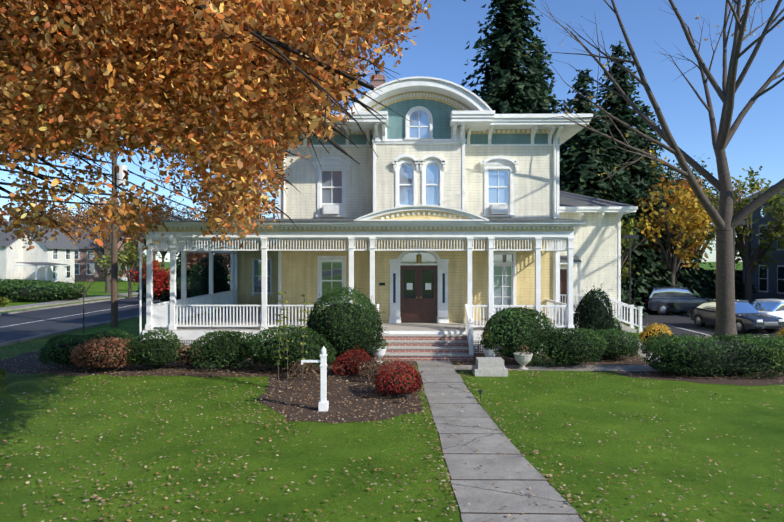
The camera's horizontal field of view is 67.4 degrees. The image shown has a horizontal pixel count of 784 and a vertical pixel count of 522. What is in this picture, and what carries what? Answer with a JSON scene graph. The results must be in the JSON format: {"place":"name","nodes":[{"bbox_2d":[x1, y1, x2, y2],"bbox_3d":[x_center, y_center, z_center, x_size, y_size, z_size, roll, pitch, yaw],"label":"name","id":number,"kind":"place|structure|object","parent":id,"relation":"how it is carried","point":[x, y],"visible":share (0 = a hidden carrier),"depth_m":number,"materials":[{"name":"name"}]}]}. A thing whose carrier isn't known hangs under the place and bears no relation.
{"place":"outdoors","nodes":[
{"label":"outdoors","id":0,"kind":"place"},
{"bbox_2d":[0,262,783,521],"bbox_3d":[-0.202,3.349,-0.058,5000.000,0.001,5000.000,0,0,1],"label":"ground","id":1,"kind":"structure","parent":0,"point":[357,442],"depth_m":10.45,"materials":[{"name":"green plant"}]},
{"bbox_2d":[0,0,465,240],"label":"oak tree","id":2,"kind":"object","parent":1,"relation":"on","point":[272,40],"visible":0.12,"depth_m":10.33,"materials":[{"name":"brown plant"}]},
{"bbox_2d":[0,137,744,326],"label":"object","id":3,"kind":"object","parent":1,"relation":"on","point":[114,273],"visible":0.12,"depth_m":29.78,"materials":[{"name":"brown wood"}]},
{"bbox_2d":[137,70,642,354],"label":"house trim","id":4,"kind":"structure","parent":1,"relation":"on","point":[413,284],"depth_m":23.76,"materials":[{"name":"white"}]},
{"bbox_2d":[143,74,636,360],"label":"house walls","id":5,"kind":"structure","parent":1,"relation":"on","point":[595,250],"depth_m":24.86,"materials":[{"name":"yellow"}]},
{"bbox_2d":[0,339,783,521],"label":"fallen leaves","id":6,"kind":"object","parent":1,"relation":"on","point":[419,518],"visible":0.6,"depth_m":10.81,"materials":[{"name":"brown plant"}]},
{"bbox_2d":[0,184,783,300],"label":"background buildings","id":7,"kind":"structure","parent":1,"relation":"on","point":[53,259],"depth_m":71.66,"materials":[{"name":"white"}]},
{"bbox_2d":[0,0,783,333],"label":"background autumn trees","id":8,"kind":"object","parent":1,"relation":"on","point":[670,258],"visible":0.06,"depth_m":39.36,"materials":[{"name":"brown plant"}]},
{"bbox_2d":[0,0,783,298],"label":"tree leaves","id":9,"kind":"object","parent":8,"relation":"attached to","point":[44,108],"visible":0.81,"depth_m":8.28,"materials":[{"name":"orange plant"}]},
{"bbox_2d":[0,281,783,521],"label":"ground","id":10,"kind":"structure","parent":1,"relation":"on","point":[480,493],"depth_m":15.26,"materials":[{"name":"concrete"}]},
{"bbox_2d":[277,296,304,391],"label":"stalks","id":11,"kind":"object","parent":10,"relation":"on","point":[287,346],"visible":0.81,"depth_m":15.16,"materials":[{"name":"brown plant"}]},
{"bbox_2d":[301,346,328,410],"bbox_3d":[-1.732,2.624,13.170,0.600,1.450,0.200,0,0,1],"label":"sign post","id":12,"kind":"object","parent":10,"relation":"on","point":[323,404],"visible":0.9,"depth_m":13.11,"materials":[{"name":"white wood"}]},
{"bbox_2d":[0,253,783,394],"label":"shrub","id":13,"kind":"object","parent":10,"relation":"on","point":[25,292],"visible":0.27,"depth_m":18.24,"materials":[{"name":"green plant"}]},
{"bbox_2d":[403,389,482,399],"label":"path lights","id":14,"kind":"object","parent":10,"relation":"on","point":[480,391],"visible":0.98,"depth_m":14.15,"materials":[{"name":"black metal"}]},
{"bbox_2d":[372,347,532,376],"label":"stone planters","id":15,"kind":"object","parent":10,"relation":"on","point":[490,364],"visible":0.9,"depth_m":17.25,"materials":[{"name":"grey stone"}]},
{"bbox_2d":[636,287,707,314],"bbox_3d":[18.025,2.502,37.144,4.637,1.695,1.870,0,0,-4],"label":"grey car","id":16,"kind":"object","parent":10,"relation":"on","point":[658,300],"visible":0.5,"depth_m":36.30,"materials":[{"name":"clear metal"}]},
{"bbox_2d":[690,299,783,333],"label":"car","id":17,"kind":"object","parent":10,"relation":"on","point":[749,316],"depth_m":28.14,"materials":[{"name":"silver metal"}]},
{"bbox_2d":[166,0,715,317],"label":"evergreen trees","id":18,"kind":"object","parent":1,"relation":"on","point":[510,86],"visible":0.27,"depth_m":40.47,"materials":[{"name":"green plant"}]},
{"bbox_2d":[530,0,783,341],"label":"bare tree","id":19,"kind":"object","parent":1,"relation":"on","point":[726,222],"visible":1,"depth_m":24.26,"materials":[{"name":"brown plant"}]},
{"bbox_2d":[0,0,783,261],"label":"sky","id":20,"kind":"structure","parent":0,"point":[439,52],"materials":[{"name":"blue"}]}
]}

